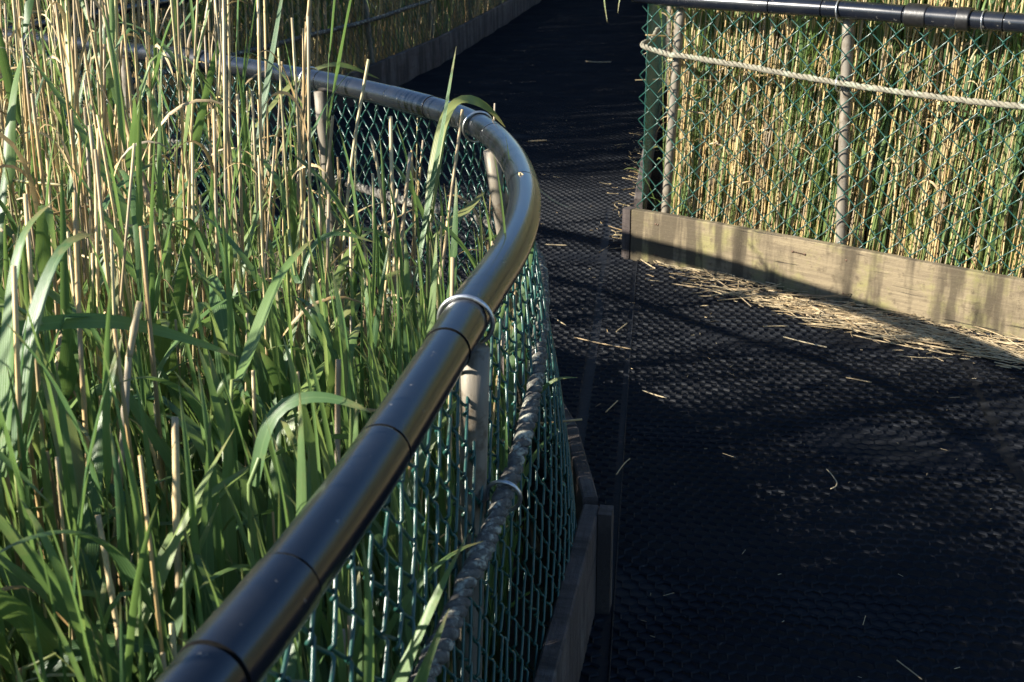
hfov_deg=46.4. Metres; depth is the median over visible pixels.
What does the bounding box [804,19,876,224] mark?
green reed
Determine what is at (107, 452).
green reed
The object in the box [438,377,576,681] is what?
green reed
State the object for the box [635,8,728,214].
reed bed
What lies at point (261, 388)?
green reed
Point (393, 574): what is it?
green reed
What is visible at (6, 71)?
green reed
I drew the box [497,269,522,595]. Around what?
dry reed stalk
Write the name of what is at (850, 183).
green reed
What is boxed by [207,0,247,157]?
dry reed stalk
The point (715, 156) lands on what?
dry reed stalk
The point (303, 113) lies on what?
dry reed stalk
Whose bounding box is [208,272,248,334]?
dry reed stalk
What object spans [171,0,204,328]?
dry reed stalk
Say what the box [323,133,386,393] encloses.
green reed
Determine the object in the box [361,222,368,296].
dry reed stalk
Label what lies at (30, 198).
green reed
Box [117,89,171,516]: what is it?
green reed
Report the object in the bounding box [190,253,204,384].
dry reed stalk
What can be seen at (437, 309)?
dry reed stalk
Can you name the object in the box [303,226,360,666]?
green reed
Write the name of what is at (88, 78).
dry reed stalk
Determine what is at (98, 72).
dry reed stalk
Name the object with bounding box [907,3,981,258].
green reed
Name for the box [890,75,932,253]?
dry reed stalk
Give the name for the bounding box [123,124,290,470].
green reed
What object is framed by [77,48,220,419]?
green reed
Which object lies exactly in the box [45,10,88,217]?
dry reed stalk
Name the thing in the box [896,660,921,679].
straw
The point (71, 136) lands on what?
dry reed stalk
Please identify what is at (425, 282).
dry reed stalk
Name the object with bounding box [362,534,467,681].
green reed
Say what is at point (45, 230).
green reed
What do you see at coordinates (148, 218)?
dry reed stalk
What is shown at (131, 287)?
dry reed stalk
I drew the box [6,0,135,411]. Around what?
dry reed stalk
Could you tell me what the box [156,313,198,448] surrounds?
dry reed stalk
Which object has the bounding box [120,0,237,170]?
dry reed stalk
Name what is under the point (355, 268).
green reed
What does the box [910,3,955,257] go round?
dry reed stalk
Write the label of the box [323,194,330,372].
dry reed stalk
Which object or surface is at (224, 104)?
dry reed stalk
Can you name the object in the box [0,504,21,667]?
green reed
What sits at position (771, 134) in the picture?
dry reed stalk
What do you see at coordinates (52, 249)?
dry reed stalk
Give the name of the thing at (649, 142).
chain link fence
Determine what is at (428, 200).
green reed
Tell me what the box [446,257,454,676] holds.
dry reed stalk
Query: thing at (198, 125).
green reed
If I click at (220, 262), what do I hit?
green reed
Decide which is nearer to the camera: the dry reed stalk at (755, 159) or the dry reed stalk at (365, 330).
the dry reed stalk at (365, 330)
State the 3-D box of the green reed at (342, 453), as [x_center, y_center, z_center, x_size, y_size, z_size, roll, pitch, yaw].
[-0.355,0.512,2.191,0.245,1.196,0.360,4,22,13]
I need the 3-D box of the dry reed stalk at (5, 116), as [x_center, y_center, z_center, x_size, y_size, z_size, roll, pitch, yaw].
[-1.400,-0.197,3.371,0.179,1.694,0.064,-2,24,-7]
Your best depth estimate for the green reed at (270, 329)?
1.96 m
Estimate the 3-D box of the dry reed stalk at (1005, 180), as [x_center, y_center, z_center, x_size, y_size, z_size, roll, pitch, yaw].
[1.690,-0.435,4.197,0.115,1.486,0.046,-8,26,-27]
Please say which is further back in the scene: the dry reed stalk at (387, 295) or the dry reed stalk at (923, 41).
the dry reed stalk at (923, 41)
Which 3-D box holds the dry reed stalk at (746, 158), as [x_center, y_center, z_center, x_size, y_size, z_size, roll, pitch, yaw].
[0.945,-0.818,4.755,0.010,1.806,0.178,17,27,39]
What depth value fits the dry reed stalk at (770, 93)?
4.59 m
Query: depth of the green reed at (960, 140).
4.25 m
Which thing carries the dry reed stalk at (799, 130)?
on the ground
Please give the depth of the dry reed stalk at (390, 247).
2.60 m
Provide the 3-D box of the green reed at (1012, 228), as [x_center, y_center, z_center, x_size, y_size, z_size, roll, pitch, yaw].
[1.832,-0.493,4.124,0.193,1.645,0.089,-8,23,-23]
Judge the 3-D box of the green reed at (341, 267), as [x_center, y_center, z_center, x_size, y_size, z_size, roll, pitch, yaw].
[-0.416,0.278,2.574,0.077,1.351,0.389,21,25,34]
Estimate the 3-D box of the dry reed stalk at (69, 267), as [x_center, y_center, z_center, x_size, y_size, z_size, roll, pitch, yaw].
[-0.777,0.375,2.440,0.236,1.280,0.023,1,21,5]
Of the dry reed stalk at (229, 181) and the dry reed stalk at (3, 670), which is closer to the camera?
the dry reed stalk at (3, 670)
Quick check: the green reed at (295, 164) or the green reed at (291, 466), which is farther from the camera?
the green reed at (295, 164)
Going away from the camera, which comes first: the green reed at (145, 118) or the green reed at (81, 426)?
the green reed at (81, 426)
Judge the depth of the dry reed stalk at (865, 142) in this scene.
4.42 m
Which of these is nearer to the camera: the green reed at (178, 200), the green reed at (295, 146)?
the green reed at (178, 200)
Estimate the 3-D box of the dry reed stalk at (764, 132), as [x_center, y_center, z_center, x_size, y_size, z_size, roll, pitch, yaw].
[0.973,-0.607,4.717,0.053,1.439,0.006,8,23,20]
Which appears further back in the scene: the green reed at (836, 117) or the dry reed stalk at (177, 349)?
the green reed at (836, 117)
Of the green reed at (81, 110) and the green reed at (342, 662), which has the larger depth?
the green reed at (81, 110)
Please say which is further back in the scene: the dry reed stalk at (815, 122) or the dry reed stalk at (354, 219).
the dry reed stalk at (815, 122)
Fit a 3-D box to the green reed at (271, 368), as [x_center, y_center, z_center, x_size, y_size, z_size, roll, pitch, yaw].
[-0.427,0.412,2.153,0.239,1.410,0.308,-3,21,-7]
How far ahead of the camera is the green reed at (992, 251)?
4.14 m
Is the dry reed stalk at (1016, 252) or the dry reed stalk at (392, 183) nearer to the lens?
the dry reed stalk at (392, 183)
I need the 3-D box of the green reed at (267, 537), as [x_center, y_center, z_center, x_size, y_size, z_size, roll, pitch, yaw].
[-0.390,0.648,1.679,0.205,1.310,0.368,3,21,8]
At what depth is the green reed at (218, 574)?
1.47 m
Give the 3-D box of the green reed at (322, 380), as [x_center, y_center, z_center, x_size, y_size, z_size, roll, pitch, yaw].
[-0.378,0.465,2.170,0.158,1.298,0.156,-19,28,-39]
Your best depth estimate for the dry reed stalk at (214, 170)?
2.33 m
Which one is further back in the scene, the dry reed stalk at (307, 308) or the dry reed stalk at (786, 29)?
the dry reed stalk at (786, 29)
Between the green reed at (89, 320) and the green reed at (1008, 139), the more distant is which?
the green reed at (1008, 139)
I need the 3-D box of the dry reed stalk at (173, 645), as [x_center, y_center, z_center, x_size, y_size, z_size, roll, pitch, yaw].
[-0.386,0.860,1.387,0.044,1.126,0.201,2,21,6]
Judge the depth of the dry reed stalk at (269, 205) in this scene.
2.32 m
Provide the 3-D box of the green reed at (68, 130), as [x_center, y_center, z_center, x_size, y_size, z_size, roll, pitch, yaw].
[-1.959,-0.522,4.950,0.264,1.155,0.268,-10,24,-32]
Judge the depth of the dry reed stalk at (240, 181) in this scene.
2.55 m
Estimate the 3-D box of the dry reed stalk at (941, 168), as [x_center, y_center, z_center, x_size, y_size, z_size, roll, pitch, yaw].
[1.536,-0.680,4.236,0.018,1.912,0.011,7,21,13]
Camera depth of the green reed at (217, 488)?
1.44 m
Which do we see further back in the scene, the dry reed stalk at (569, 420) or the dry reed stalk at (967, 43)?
the dry reed stalk at (967, 43)
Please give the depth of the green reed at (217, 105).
2.81 m
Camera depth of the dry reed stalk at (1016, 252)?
4.17 m
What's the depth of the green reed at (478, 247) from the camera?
3.03 m
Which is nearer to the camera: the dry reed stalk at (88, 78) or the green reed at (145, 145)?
the dry reed stalk at (88, 78)
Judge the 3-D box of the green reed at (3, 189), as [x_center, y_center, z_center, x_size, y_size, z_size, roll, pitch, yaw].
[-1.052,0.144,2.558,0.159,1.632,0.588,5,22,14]
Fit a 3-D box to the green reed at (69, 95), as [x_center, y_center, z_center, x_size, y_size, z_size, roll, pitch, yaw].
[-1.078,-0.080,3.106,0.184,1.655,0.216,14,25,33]
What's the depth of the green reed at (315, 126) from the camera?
2.88 m
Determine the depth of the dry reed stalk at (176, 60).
2.63 m
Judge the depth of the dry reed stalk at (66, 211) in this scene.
2.61 m
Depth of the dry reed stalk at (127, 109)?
2.67 m
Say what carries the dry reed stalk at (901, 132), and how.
on the ground
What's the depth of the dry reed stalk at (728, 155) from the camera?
4.83 m
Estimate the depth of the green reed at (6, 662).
1.27 m
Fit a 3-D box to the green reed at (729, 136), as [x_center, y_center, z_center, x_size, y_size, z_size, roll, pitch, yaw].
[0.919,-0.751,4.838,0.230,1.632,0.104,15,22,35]
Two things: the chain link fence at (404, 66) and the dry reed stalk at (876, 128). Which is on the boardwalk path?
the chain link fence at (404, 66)
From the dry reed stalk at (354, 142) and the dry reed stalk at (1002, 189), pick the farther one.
the dry reed stalk at (1002, 189)
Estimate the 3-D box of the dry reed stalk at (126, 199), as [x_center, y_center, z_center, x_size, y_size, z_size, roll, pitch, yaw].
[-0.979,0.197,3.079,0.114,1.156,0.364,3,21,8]
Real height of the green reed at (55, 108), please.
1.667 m
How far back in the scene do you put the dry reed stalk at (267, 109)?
3.15 m
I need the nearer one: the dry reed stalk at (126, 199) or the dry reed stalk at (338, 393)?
the dry reed stalk at (338, 393)
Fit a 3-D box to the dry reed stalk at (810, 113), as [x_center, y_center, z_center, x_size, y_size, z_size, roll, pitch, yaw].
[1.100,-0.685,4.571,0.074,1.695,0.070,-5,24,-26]
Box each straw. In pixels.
[528,140,546,141]
[574,337,631,349]
[585,61,610,62]
[783,336,826,347]
[826,468,836,488]
[846,377,870,382]
[852,334,952,354]
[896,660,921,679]
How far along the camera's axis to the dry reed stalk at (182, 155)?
2.53 m
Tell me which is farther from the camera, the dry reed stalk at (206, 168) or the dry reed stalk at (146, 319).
the dry reed stalk at (206, 168)
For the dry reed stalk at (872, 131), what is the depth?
4.35 m
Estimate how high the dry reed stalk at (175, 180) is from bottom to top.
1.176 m
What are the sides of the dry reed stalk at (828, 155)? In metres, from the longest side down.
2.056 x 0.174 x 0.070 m
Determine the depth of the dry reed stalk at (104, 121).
2.60 m
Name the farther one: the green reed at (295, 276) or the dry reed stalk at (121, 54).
the dry reed stalk at (121, 54)
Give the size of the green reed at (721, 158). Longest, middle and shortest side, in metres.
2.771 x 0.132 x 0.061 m
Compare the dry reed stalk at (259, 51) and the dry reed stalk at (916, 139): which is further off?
the dry reed stalk at (916, 139)
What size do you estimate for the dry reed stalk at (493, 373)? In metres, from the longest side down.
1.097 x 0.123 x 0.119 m
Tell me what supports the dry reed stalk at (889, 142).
on the ground
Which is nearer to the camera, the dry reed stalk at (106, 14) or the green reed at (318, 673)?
the green reed at (318, 673)
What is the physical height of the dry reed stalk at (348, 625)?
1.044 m
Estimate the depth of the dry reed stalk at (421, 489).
2.00 m
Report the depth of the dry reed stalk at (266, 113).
3.25 m
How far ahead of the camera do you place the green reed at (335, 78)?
2.90 m
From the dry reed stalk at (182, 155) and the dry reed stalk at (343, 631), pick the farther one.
the dry reed stalk at (182, 155)
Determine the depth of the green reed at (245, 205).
2.84 m
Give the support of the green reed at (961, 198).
on the ground
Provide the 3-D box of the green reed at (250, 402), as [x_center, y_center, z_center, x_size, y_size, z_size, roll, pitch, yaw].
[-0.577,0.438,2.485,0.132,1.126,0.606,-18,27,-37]
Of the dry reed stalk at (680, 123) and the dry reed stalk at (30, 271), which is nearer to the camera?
the dry reed stalk at (30, 271)
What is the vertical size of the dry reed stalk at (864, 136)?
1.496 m
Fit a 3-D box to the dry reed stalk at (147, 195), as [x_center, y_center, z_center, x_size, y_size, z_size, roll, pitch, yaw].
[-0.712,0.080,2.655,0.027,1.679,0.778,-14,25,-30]
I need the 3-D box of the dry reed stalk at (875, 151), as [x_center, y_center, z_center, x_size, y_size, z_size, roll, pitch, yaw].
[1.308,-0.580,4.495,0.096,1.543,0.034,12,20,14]
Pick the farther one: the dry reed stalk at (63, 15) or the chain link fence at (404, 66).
the chain link fence at (404, 66)
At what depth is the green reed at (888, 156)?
4.38 m
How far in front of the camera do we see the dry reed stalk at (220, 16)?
2.59 m
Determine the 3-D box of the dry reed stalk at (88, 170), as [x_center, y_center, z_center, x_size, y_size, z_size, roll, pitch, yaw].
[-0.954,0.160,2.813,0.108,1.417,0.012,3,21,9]
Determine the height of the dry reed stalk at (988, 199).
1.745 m
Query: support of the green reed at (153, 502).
on the ground
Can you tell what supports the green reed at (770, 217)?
on the ground
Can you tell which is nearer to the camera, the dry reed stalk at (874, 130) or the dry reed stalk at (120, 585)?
the dry reed stalk at (120, 585)
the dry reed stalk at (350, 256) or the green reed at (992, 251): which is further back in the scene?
the green reed at (992, 251)
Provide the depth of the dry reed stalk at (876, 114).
4.34 m
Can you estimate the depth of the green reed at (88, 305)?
2.10 m
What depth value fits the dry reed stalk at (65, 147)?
2.19 m
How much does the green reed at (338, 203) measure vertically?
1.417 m
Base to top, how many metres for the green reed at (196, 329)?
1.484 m
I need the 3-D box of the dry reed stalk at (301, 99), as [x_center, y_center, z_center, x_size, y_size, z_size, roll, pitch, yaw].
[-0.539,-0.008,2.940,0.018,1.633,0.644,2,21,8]
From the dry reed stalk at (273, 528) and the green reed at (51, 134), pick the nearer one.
the dry reed stalk at (273, 528)
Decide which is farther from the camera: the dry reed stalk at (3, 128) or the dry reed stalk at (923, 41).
the dry reed stalk at (923, 41)
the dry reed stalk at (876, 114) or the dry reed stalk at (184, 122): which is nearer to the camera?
the dry reed stalk at (184, 122)
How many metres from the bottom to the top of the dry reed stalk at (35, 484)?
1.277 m
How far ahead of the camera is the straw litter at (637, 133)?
6.26 m
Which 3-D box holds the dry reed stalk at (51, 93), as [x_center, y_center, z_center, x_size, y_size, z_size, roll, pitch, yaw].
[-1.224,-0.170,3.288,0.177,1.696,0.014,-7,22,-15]
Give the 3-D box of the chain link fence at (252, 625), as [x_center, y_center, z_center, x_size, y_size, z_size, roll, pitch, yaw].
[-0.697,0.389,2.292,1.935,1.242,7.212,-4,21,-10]
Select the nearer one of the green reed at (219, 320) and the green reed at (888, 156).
the green reed at (219, 320)
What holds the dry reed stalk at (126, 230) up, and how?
on the ground
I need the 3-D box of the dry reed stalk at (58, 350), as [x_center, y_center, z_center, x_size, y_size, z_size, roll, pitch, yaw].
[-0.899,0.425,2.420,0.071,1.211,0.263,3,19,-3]
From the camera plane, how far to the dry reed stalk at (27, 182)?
2.65 m
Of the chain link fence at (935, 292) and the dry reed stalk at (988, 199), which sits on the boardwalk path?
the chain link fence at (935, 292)
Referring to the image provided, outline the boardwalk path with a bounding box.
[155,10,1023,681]
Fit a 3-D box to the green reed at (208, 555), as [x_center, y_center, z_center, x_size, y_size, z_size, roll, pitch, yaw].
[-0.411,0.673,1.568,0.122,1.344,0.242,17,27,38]
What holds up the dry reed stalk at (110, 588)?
on the ground
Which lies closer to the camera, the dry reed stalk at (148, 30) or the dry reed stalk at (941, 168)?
the dry reed stalk at (148, 30)
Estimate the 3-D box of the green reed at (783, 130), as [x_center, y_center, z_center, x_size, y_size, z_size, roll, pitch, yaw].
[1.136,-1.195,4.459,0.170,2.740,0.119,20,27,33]
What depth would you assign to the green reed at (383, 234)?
2.65 m
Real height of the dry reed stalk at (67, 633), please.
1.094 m
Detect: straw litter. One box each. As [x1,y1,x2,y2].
[519,119,1014,677]
[600,127,643,251]
[646,260,1023,372]
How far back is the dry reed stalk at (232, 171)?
2.50 m
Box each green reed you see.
[0,0,59,292]
[0,28,91,375]
[0,45,109,352]
[0,120,58,423]
[0,165,243,597]
[0,169,87,342]
[0,202,52,681]
[0,221,132,433]
[0,279,352,681]
[0,304,237,674]
[0,342,157,681]
[0,407,77,681]
[0,487,173,681]
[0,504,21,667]
[0,616,15,681]
[1,0,52,143]
[1,218,129,588]
[1,297,47,506]
[2,0,60,159]
[2,0,97,216]
[2,4,61,284]
[2,469,204,681]
[3,216,195,477]
[3,567,53,681]
[5,144,149,412]
[5,235,44,646]
[6,137,216,444]
[6,290,187,636]
[7,69,117,279]
[7,137,69,268]
[9,369,295,647]
[11,1,66,192]
[11,233,92,594]
[12,230,262,516]
[13,0,98,252]
[17,281,122,673]
[18,75,68,214]
[21,125,91,272]
[21,634,182,681]
[25,0,179,438]
[27,26,51,185]
[28,71,127,169]
[29,307,171,564]
[31,78,53,204]
[34,192,256,435]
[35,260,90,547]
[40,2,88,293]
[49,0,256,332]
[59,96,195,443]
[62,38,96,221]
[74,134,120,455]
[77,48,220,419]
[79,0,223,277]
[81,32,116,208]
[82,363,239,675]
[83,0,120,249]
[86,0,232,294]
[97,239,243,607]
[98,0,228,254]
[100,160,156,333]
[104,0,211,341]
[105,476,187,639]
[105,558,154,681]
[109,391,371,654]
[109,423,234,681]
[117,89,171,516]
[121,461,177,643]
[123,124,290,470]
[125,37,147,175]
[131,289,221,536]
[133,421,308,680]
[137,465,250,614]
[139,5,228,294]
[142,137,183,241]
[143,76,202,240]
[143,272,300,553]
[150,36,269,334]
[156,108,283,447]
[158,220,417,338]
[164,0,300,344]
[166,81,312,310]
[167,156,349,308]
[168,75,209,188]
[168,238,313,606]
[170,62,300,345]
[174,371,281,562]
[176,305,300,468]
[176,558,361,681]
[178,382,217,630]
[182,179,285,563]
[183,531,300,678]
[186,0,282,294]
[187,204,244,639]
[188,197,306,457]
[190,103,229,316]
[190,206,372,348]
[193,244,289,535]
[203,62,378,211]
[203,588,211,615]
[205,76,344,384]
[207,260,324,491]
[217,236,319,466]
[222,137,268,321]
[232,70,312,302]
[234,40,409,337]
[234,149,285,297]
[238,84,296,252]
[240,323,287,552]
[241,0,385,330]
[242,95,297,289]
[244,350,328,657]
[249,252,329,472]
[249,406,375,550]
[250,445,362,546]
[251,165,381,343]
[272,331,363,674]
[273,109,296,243]
[276,191,420,347]
[277,174,391,670]
[279,120,341,271]
[287,315,344,628]
[290,127,367,349]
[296,619,322,681]
[301,220,363,348]
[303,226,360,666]
[306,215,363,352]
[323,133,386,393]
[325,341,434,664]
[331,123,422,348]
[332,205,401,389]
[335,158,444,399]
[338,177,411,368]
[355,263,431,553]
[356,95,504,353]
[359,335,428,635]
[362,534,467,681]
[364,49,455,398]
[364,229,413,380]
[370,191,484,345]
[370,478,426,681]
[420,193,496,652]
[432,152,539,681]
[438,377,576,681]
[446,229,479,305]
[483,134,510,647]
[682,9,715,215]
[703,11,728,217]
[714,12,742,216]
[715,14,772,227]
[720,21,759,221]
[740,14,805,226]
[747,17,793,226]
[765,19,804,230]
[768,15,821,227]
[789,0,881,241]
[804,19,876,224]
[816,0,858,240]
[824,2,890,224]
[831,38,870,242]
[854,0,903,246]
[872,0,914,248]
[881,0,926,251]
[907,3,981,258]
[920,0,982,259]
[922,0,981,258]
[938,2,985,251]
[946,2,992,263]
[949,0,1000,264]
[951,2,1010,264]
[958,0,1021,265]
[977,37,1018,269]
[978,110,1023,270]
[984,36,1023,267]
[990,88,1023,271]
[1002,178,1023,273]
[1011,146,1020,275]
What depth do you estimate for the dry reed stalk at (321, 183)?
3.22 m
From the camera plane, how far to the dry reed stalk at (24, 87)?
2.76 m
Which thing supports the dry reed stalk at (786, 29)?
on the ground
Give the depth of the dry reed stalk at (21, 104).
2.60 m
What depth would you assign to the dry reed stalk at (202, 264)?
2.43 m
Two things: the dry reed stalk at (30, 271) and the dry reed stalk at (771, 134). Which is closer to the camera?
the dry reed stalk at (30, 271)
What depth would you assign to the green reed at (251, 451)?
1.94 m
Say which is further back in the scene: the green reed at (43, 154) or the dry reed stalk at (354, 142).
the green reed at (43, 154)
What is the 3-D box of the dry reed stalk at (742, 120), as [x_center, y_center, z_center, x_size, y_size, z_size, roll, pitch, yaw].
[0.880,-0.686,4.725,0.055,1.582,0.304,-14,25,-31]
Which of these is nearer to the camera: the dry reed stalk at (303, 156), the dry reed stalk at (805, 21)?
the dry reed stalk at (303, 156)
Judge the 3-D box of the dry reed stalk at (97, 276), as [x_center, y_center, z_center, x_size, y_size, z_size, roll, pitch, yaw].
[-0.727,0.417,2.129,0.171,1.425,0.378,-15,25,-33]
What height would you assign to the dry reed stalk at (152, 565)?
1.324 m
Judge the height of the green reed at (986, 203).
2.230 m
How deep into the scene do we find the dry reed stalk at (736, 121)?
4.65 m
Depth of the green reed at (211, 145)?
3.07 m
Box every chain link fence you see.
[2,27,613,681]
[5,0,540,189]
[621,0,1023,342]
[634,4,673,209]
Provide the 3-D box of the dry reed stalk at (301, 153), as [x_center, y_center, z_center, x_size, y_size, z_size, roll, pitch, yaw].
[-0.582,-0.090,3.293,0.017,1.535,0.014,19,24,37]
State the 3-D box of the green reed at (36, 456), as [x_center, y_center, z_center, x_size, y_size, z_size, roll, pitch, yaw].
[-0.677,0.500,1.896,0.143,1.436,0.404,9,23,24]
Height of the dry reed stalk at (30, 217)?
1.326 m
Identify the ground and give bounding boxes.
[4,1,662,681]
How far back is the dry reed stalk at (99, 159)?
2.10 m
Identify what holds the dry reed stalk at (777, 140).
on the ground
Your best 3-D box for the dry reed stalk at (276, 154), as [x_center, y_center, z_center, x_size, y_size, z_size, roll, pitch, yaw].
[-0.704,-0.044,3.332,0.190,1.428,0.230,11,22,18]
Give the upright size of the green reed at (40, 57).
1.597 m
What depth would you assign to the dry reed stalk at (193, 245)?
2.31 m
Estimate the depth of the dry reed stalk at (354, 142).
2.73 m
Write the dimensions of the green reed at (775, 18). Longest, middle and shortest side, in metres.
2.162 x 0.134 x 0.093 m
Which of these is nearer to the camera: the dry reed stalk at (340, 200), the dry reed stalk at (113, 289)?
the dry reed stalk at (113, 289)
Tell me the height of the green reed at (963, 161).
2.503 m
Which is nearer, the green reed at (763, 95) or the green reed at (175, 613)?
the green reed at (175, 613)
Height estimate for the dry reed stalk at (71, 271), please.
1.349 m
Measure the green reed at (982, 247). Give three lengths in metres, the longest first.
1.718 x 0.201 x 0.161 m
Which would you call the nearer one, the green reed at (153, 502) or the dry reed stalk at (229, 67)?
the green reed at (153, 502)
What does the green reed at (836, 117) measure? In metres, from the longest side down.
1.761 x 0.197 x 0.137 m
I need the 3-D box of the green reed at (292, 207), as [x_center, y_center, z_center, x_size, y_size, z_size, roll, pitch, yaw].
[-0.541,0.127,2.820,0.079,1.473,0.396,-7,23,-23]
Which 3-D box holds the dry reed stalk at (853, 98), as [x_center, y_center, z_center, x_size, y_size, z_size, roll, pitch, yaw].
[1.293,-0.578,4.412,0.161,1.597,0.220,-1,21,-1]
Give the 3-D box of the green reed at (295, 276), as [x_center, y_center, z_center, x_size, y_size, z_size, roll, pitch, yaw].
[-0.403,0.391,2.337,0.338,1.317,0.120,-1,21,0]
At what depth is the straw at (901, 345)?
4.08 m
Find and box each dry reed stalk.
[0,0,39,336]
[0,0,88,340]
[0,38,55,360]
[0,86,31,244]
[0,93,71,401]
[0,101,21,258]
[0,117,54,260]
[0,664,6,680]
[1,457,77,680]
[3,3,14,242]
[5,14,60,217]
[5,473,21,593]
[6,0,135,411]
[7,179,67,269]
[13,1,71,244]
[13,234,20,306]
[16,0,63,197]
[16,0,90,377]
[16,0,95,357]
[16,542,46,681]
[18,109,86,355]
[18,125,111,302]
[23,194,45,448]
[25,184,35,256]
[25,652,166,681]
[28,425,46,606]
[33,439,80,546]
[36,0,118,257]
[41,14,95,212]
[45,0,102,369]
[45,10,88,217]
[45,451,67,641]
[46,158,59,344]
[53,200,110,215]
[54,0,126,310]
[55,4,88,289]
[55,329,62,370]
[56,246,106,311]
[60,0,78,168]
[62,47,129,289]
[63,584,128,634]
[66,225,72,302]
[66,232,152,456]
[72,192,89,465]
[75,0,128,333]
[81,182,156,260]
[83,0,144,320]
[83,80,121,335]
[83,107,102,378]
[84,0,143,333]
[85,209,202,466]
[89,0,126,147]
[91,253,97,381]
[93,2,141,333]
[94,149,126,465]
[94,174,101,405]
[95,514,119,659]
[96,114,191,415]
[97,128,147,374]
[98,0,123,191]
[100,44,107,313]
[102,0,191,379]
[109,229,119,448]
[110,143,174,435]
[110,208,127,413]
[110,460,123,620]
[111,301,142,594]
[112,329,135,562]
[114,0,126,316]
[114,40,124,198]
[117,0,183,308]
[118,286,132,375]
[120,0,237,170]
[120,0,253,400]
[124,0,134,300]
[127,245,134,306]
[128,226,168,534]
[129,0,182,259]
[132,0,146,239]
[138,455,163,657]
[139,234,154,401]
[141,0,162,224]
[143,0,190,351]
[146,0,159,238]
[147,232,185,563]
[152,33,212,343]
[153,402,166,536]
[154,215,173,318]
[154,247,179,276]
[155,0,213,203]
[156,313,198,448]
[169,622,176,659]
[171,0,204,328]
[171,0,209,265]
[171,109,219,279]
[171,417,182,645]
[173,148,218,271]
[174,319,199,448]
[181,10,236,274]
[182,0,198,387]
[188,142,199,462]
[189,91,280,341]
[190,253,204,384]
[198,0,296,293]
[199,194,208,398]
[202,48,328,337]
[204,35,214,257]
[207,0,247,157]
[207,18,376,350]
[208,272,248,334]
[214,0,267,291]
[214,4,221,235]
[218,0,235,278]
[222,0,232,292]
[222,41,234,289]
[223,146,275,432]
[236,94,296,292]
[244,313,247,527]
[245,61,295,235]
[251,370,257,445]
[257,0,264,260]
[257,28,305,359]
[257,99,269,286]
[257,155,364,355]
[259,34,310,338]
[262,16,311,302]
[263,0,269,239]
[263,140,275,269]
[264,0,271,279]
[266,150,322,212]
[271,512,275,543]
[282,135,303,322]
[295,0,310,297]
[295,181,364,355]
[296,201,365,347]
[298,22,305,297]
[317,115,333,280]
[318,195,390,296]
[322,244,349,332]
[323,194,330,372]
[330,206,417,359]
[331,141,356,321]
[335,359,340,463]
[337,157,345,320]
[339,59,369,295]
[339,169,341,250]
[341,274,367,344]
[342,628,345,654]
[343,408,423,570]
[347,615,351,681]
[349,233,353,367]
[350,316,358,427]
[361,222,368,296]
[362,269,368,403]
[364,189,398,407]
[364,270,440,475]
[369,136,429,598]
[371,173,401,378]
[389,116,396,328]
[392,540,450,676]
[393,152,411,363]
[393,458,412,674]
[403,150,414,286]
[410,140,423,271]
[414,116,417,270]
[424,223,430,324]
[429,222,432,288]
[429,533,452,681]
[435,216,442,480]
[440,109,463,289]
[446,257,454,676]
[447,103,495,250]
[487,418,581,672]
[491,305,509,526]
[491,308,521,418]
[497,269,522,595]
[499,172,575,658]
[499,288,511,450]
[671,21,691,211]
[678,8,686,214]
[692,33,715,212]
[706,11,726,219]
[709,13,757,219]
[709,15,737,219]
[711,52,728,219]
[713,14,737,220]
[716,12,744,221]
[722,12,741,222]
[728,12,744,223]
[734,13,756,224]
[735,22,808,230]
[736,12,747,199]
[739,26,761,225]
[740,22,784,226]
[742,73,788,225]
[743,69,783,226]
[751,15,797,227]
[754,14,797,226]
[754,29,774,228]
[759,15,786,229]
[763,15,804,232]
[770,16,806,231]
[787,18,813,234]
[794,18,829,194]
[801,18,835,236]
[804,18,827,234]
[816,0,851,233]
[834,0,873,242]
[847,0,910,227]
[851,0,886,245]
[853,0,892,246]
[856,23,906,246]
[858,0,895,222]
[858,0,896,247]
[858,41,896,241]
[860,0,888,245]
[862,106,880,247]
[866,3,920,248]
[877,30,945,237]
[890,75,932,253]
[891,0,928,253]
[897,33,934,227]
[901,0,944,255]
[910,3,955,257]
[925,0,970,260]
[928,0,959,260]
[929,3,972,258]
[949,1,1003,226]
[950,69,1009,246]
[951,0,1009,264]
[965,4,990,267]
[970,36,1020,267]
[973,93,1012,268]
[976,81,1019,268]
[986,93,1021,269]
[1012,227,1021,275]
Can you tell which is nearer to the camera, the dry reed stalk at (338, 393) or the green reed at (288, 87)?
the dry reed stalk at (338, 393)
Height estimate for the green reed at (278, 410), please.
1.300 m
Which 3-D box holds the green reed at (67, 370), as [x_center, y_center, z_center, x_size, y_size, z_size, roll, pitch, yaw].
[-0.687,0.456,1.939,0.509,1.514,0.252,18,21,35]
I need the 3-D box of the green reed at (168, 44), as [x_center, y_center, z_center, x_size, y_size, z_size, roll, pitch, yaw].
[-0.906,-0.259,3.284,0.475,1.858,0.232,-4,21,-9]
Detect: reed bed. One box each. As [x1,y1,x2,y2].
[0,0,506,212]
[624,0,1023,277]
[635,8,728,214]
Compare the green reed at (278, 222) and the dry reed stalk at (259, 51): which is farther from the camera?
the green reed at (278, 222)
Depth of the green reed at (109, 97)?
2.83 m
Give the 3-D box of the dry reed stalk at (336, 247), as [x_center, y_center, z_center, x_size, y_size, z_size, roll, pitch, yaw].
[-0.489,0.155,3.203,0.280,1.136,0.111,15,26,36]
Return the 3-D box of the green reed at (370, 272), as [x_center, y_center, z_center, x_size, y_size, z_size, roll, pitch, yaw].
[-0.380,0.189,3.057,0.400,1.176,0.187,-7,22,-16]
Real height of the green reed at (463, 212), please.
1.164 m

